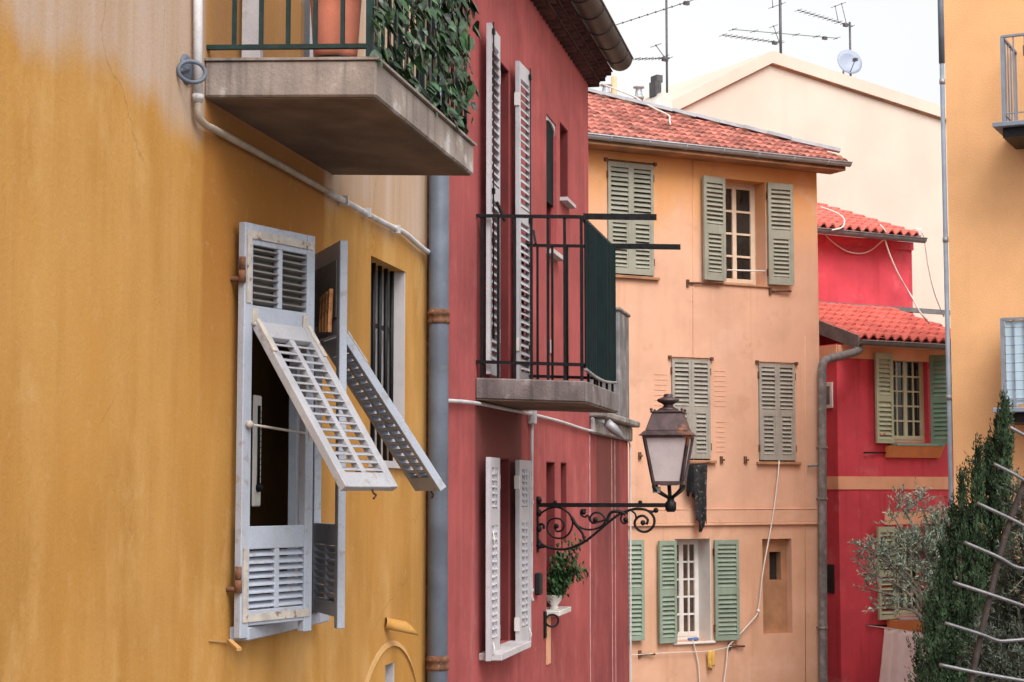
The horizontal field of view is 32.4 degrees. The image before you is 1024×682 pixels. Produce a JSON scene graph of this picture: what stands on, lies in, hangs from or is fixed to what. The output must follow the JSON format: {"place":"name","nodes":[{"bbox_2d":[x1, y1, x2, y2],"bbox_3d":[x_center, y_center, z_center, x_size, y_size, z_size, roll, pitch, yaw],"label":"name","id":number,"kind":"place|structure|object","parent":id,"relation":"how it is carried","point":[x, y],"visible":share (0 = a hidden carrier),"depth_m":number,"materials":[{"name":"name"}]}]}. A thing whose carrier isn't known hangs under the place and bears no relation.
{"place":"outdoors","nodes":[
{"label":"outdoors","id":0,"kind":"place"},
{"bbox_2d":[318,297,321,331],"bbox_3d":[-0.897,-0.123,8.268,0.023,0.165,0.032,2,-5,-20],"label":"book","id":1,"kind":"object","parent":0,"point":[320,311],"visible":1,"depth_m":8.26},
{"bbox_2d":[321,294,324,331],"bbox_3d":[-0.878,-0.129,8.216,0.023,0.177,0.032,2,-5,-20],"label":"book","id":2,"kind":"object","parent":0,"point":[322,313],"visible":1,"depth_m":8.21,"materials":[{"name":"brown paper"}]},
{"bbox_2d":[324,291,327,331],"bbox_3d":[-0.859,-0.135,8.162,0.023,0.189,0.032,2,-5,-20],"label":"book","id":3,"kind":"object","parent":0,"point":[325,311],"visible":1,"depth_m":8.15,"materials":[{"name":"brown paper"}]},
{"bbox_2d":[327,289,332,331],"bbox_3d":[-0.839,-0.140,8.106,0.023,0.201,0.032,2,-5,-20],"label":"book","id":4,"kind":"object","parent":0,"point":[329,311],"visible":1,"depth_m":8.10,"materials":[{"name":"orange paper"}]},
{"bbox_2d":[588,0,945,106],"label":"sky","id":5,"kind":"structure","parent":0,"point":[895,41],"materials":[{"name":"white"}]},
{"bbox_2d":[624,51,950,327],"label":"cream house","id":6,"kind":"structure","parent":0,"point":[887,141],"depth_m":35.25,"materials":[{"name":"paint"}]},
{"bbox_2d":[616,0,692,92],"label":"tv aerial","id":7,"kind":"object","parent":6,"relation":"attached to","point":[666,58],"visible":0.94,"depth_m":30.59,"materials":[{"name":"metal"}]},
{"bbox_2d":[719,0,838,53],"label":"tv aerial","id":8,"kind":"object","parent":6,"relation":"attached to","point":[780,42],"visible":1,"depth_m":35.72,"materials":[{"name":"metal"}]},
{"bbox_2d":[797,2,854,75],"bbox_3d":[6.479,-6.228,36.340,1.661,1.732,0.110,3,-6,-30],"label":"tv aerial","id":9,"kind":"object","parent":6,"relation":"attached to","point":[845,24],"visible":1,"depth_m":36.59,"materials":[{"name":"metal"}]},
{"bbox_2d":[837,49,861,73],"bbox_3d":[6.971,-5.457,36.287,0.458,1.128,0.600,-2,-5,24],"label":"satellite dish","id":10,"kind":"object","parent":6,"relation":"attached to","point":[849,61],"visible":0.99,"depth_m":36.30,"materials":[{"name":"metal"}]},
{"bbox_2d":[922,232,944,316],"bbox_3d":[7.539,-1.216,31.640,0.589,1.546,0.031,3,-6,-30],"label":"wall cord","id":11,"kind":"object","parent":6,"relation":"attached to","point":[930,275],"depth_m":31.62,"materials":[{"name":"white plastic"}]},
{"bbox_2d":[938,0,1023,607],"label":"apricot house","id":12,"kind":"structure","parent":0,"point":[981,57],"depth_m":21.16,"materials":[{"name":"paint"}]},
{"label":"ground","id":13,"kind":"structure","parent":0,"visible":0},
{"bbox_2d":[0,0,476,681],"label":"ochre house","id":14,"kind":"structure","parent":13,"relation":"on","point":[206,206],"depth_m":7.24,"materials":[{"name":"paint"}]},
{"bbox_2d":[251,395,262,506],"bbox_3d":[-1.206,0.523,8.395,0.042,0.530,0.110,-1,-5,11],"label":"thermometer","id":15,"kind":"object","parent":14,"relation":"attached to","point":[256,487],"visible":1,"depth_m":8.38,"materials":[{"name":"white paint"}]},
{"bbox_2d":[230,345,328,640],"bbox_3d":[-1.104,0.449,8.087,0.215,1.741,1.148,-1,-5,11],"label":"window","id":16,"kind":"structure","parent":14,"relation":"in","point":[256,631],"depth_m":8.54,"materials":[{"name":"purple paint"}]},
{"bbox_2d":[300,0,313,56],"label":"balcony door","id":17,"kind":"structure","parent":14,"relation":"in","point":[306,27],"depth_m":8.79,"materials":[{"name":"white paint"}]},
{"bbox_2d":[310,0,361,56],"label":"flower pot","id":18,"kind":"object","parent":14,"relation":"on","point":[328,21],"visible":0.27,"depth_m":7.27,"materials":[{"name":"ceramic"}]},
{"bbox_2d":[368,263,411,468],"bbox_3d":[-0.808,0.142,10.042,0.280,1.164,0.815,-1,-5,11],"label":"window","id":19,"kind":"structure","parent":14,"relation":"in","point":[387,323],"depth_m":10.36,"materials":[{"name":"black glass"}]},
{"bbox_2d":[369,0,480,132],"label":"ivy plant","id":20,"kind":"object","parent":14,"relation":"on","point":[460,35],"visible":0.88,"depth_m":8.19,"materials":[{"name":"green plant"}]},
{"bbox_2d":[448,0,680,681],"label":"rose house","id":21,"kind":"structure","parent":13,"relation":"on","point":[532,296],"depth_m":13.46,"materials":[{"name":"paint"}]},
{"bbox_2d":[546,115,562,260],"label":"window","id":22,"kind":"structure","parent":21,"relation":"in","point":[550,127],"depth_m":15.47,"materials":[{"name":"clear glass"}]},
{"bbox_2d":[546,606,570,615],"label":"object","id":23,"kind":"structure","parent":21,"relation":"attached to","point":[562,610],"depth_m":14.94,"materials":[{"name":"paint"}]},
{"bbox_2d":[546,532,588,608],"bbox_3d":[0.439,1.961,15.047,0.416,0.652,0.367,1,-5,-8],"label":"potted shrub","id":24,"kind":"object","parent":21,"relation":"on","point":[560,578],"visible":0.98,"depth_m":14.98,"materials":[{"name":"green plant"}]},
{"bbox_2d":[560,197,575,208],"bbox_3d":[0.472,-1.258,16.050,0.150,0.032,0.488,-1,-5,11],"label":"window sill","id":25,"kind":"structure","parent":21,"relation":"in","point":[566,201],"depth_m":15.98,"materials":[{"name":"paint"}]},
{"bbox_2d":[536,394,696,551],"bbox_3d":[0.831,1.078,14.353,1.327,1.290,0.432,-1,-5,11],"label":"street lantern","id":26,"kind":"object","parent":21,"relation":"attached to","point":[667,435],"visible":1,"depth_m":14.18,"materials":[{"name":"black metal"}]},
{"bbox_2d":[589,307,639,681],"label":"rose annex","id":27,"kind":"object","parent":13,"relation":"on","point":[609,576],"visible":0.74,"depth_m":18.72,"materials":[{"name":"paint"}]},
{"bbox_2d":[596,418,625,439],"bbox_3d":[0.967,0.873,17.427,0.354,0.221,0.103,2,-5,-18],"label":"spotlight","id":28,"kind":"object","parent":27,"relation":"attached to","point":[610,426],"visible":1,"depth_m":17.40,"materials":[{"name":"metal"}]},
{"bbox_2d":[588,74,863,681],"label":"peach house","id":29,"kind":"structure","parent":13,"relation":"on","point":[721,307],"depth_m":25.20,"materials":[{"name":"paint"}]},
{"bbox_2d":[611,167,645,275],"bbox_3d":[1.558,-1.691,24.852,0.750,1.597,0.020,3,-6,-28],"label":"window","id":30,"kind":"structure","parent":29,"relation":"in","point":[616,167],"depth_m":24.89,"materials":[{"name":"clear glass"}]},
{"bbox_2d":[601,83,670,124],"bbox_3d":[2.002,-3.616,26.845,0.322,1.143,2.410,2,-5,-22],"label":"roof cable","id":31,"kind":"object","parent":29,"relation":"on","point":[668,115],"visible":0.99,"depth_m":27.25,"materials":[{"name":"white plastic"}]},
{"bbox_2d":[632,646,731,654],"bbox_3d":[2.364,4.303,24.459,1.685,0.064,0.011,3,-6,-28],"label":"clothesline","id":32,"kind":"object","parent":29,"relation":"attached to","point":[681,652],"visible":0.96,"depth_m":24.44,"materials":[{"name":"white plastic"}]},
{"bbox_2d":[707,650,714,669],"bbox_3d":[2.791,4.472,24.657,0.127,0.272,0.075,3,-6,-28],"label":"yellow rag","id":33,"kind":"object","parent":32,"relation":"hanging from","point":[711,658],"visible":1,"depth_m":24.64,"materials":[{"name":"yellow fabric"}]},
{"bbox_2d":[675,362,701,459],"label":"window","id":34,"kind":"structure","parent":29,"relation":"in","point":[675,362],"depth_m":25.15,"materials":[{"name":"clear glass"}]},
{"bbox_2d":[672,538,715,644],"bbox_3d":[2.468,3.520,24.822,0.698,1.462,0.400,3,-6,-28],"label":"window","id":35,"kind":"structure","parent":29,"relation":"in","point":[693,555],"depth_m":25.00,"materials":[{"name":"white paint"}]},
{"bbox_2d":[692,640,699,681],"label":"hanging cord","id":36,"kind":"object","parent":29,"relation":"hanging from","point":[697,660],"visible":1,"depth_m":24.57,"materials":[{"name":"white plastic"}]},
{"bbox_2d":[686,462,710,532],"bbox_3d":[2.628,2.185,24.657,0.446,0.991,0.165,3,-6,-28],"label":"black laundry","id":37,"kind":"object","parent":29,"relation":"hanging from","point":[696,485],"visible":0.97,"depth_m":24.63,"materials":[{"name":"fabric"}]},
{"bbox_2d":[721,182,769,287],"bbox_3d":[3.314,-1.555,25.695,0.850,1.557,0.340,3,-6,-28],"label":"window","id":38,"kind":"structure","parent":29,"relation":"in","point":[740,198],"depth_m":25.86,"materials":[{"name":"beige paint"}]},
{"bbox_2d":[723,461,779,681],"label":"hanging cord","id":39,"kind":"object","parent":29,"relation":"hanging from","point":[758,611],"visible":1,"depth_m":25.19,"materials":[{"name":"white plastic"}]},
{"bbox_2d":[759,367,786,461],"bbox_3d":[3.749,1.056,25.781,0.644,1.423,0.020,3,-6,-28],"label":"window","id":40,"kind":"structure","parent":29,"relation":"in","point":[772,367],"depth_m":25.81,"materials":[{"name":"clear glass"}]},
{"bbox_2d":[817,203,953,681],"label":"crimson house","id":41,"kind":"structure","parent":13,"relation":"on","point":[886,415],"depth_m":28.01,"materials":[{"name":"paint"}]},
{"bbox_2d":[820,206,844,230],"bbox_3d":[5.511,-2.076,30.032,0.363,0.506,0.681,1,-5,-10],"label":"coiled cord","id":42,"kind":"object","parent":41,"relation":"on","point":[838,214],"visible":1,"depth_m":30.20,"materials":[{"name":"white plastic"}]},
{"bbox_2d":[824,234,882,253],"bbox_3d":[5.823,-1.685,30.354,1.187,0.334,0.266,2,-5,-18],"label":"slack cord","id":43,"kind":"object","parent":41,"relation":"attached to","point":[853,252],"visible":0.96,"depth_m":30.43,"materials":[{"name":"white plastic"}]},
{"bbox_2d":[866,625,919,632],"bbox_3d":[6.557,4.568,27.860,2.195,0.204,0.342,3,-6,-30],"label":"washing line","id":44,"kind":"object","parent":41,"relation":"attached to","point":[891,628],"visible":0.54,"depth_m":27.36,"materials":[{"name":"grey plastic"}]},
{"bbox_2d":[879,628,925,681],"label":"pink sheet","id":45,"kind":"object","parent":44,"relation":"hanging from","point":[896,656],"visible":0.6,"depth_m":27.35,"materials":[{"name":"fabric"}]},
{"bbox_2d":[880,224,929,323],"bbox_3d":[6.552,-1.112,29.554,0.609,1.909,2.713,-1,-5,6],"label":"dangling cord","id":46,"kind":"object","parent":41,"relation":"hanging from","point":[918,309],"visible":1,"depth_m":30.49,"materials":[{"name":"white plastic"}]},
{"bbox_2d":[884,511,940,631],"bbox_3d":[6.411,3.676,28.101,1.185,1.895,0.310,3,-6,-30],"label":"window","id":47,"kind":"structure","parent":41,"relation":"in","point":[902,623],"depth_m":28.08,"materials":[{"name":"green paint"}]},
{"bbox_2d":[885,360,944,457],"bbox_3d":[6.424,1.057,28.327,1.121,1.639,0.325,3,-6,-30],"label":"window","id":48,"kind":"structure","parent":41,"relation":"in","point":[908,391],"depth_m":28.41,"materials":[{"name":"green paint"}]},
{"bbox_2d":[847,478,955,623],"bbox_3d":[3.830,3.622,16.739,1.193,4.650,0.926,0,-5,0],"label":"olive tree","id":49,"kind":"object","parent":13,"relation":"on","point":[933,555],"visible":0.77,"depth_m":16.87,"materials":[{"name":"green plant"}]},
{"bbox_2d":[904,385,1021,681],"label":"cypress tree","id":50,"kind":"object","parent":13,"relation":"on","point":[940,642],"visible":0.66,"depth_m":13.39,"materials":[{"name":"green plant"}]},
{"bbox_2d":[939,426,1023,681],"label":"spiked guard","id":51,"kind":"object","parent":13,"relation":"on","point":[981,634],"visible":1,"depth_m":6.53,"materials":[{"name":"metal"}]},
{"bbox_2d":[956,467,1023,681],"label":"olive tree","id":52,"kind":"object","parent":13,"relation":"on","point":[1005,620],"visible":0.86,"depth_m":11.40,"materials":[{"name":"plant"}]}
]}

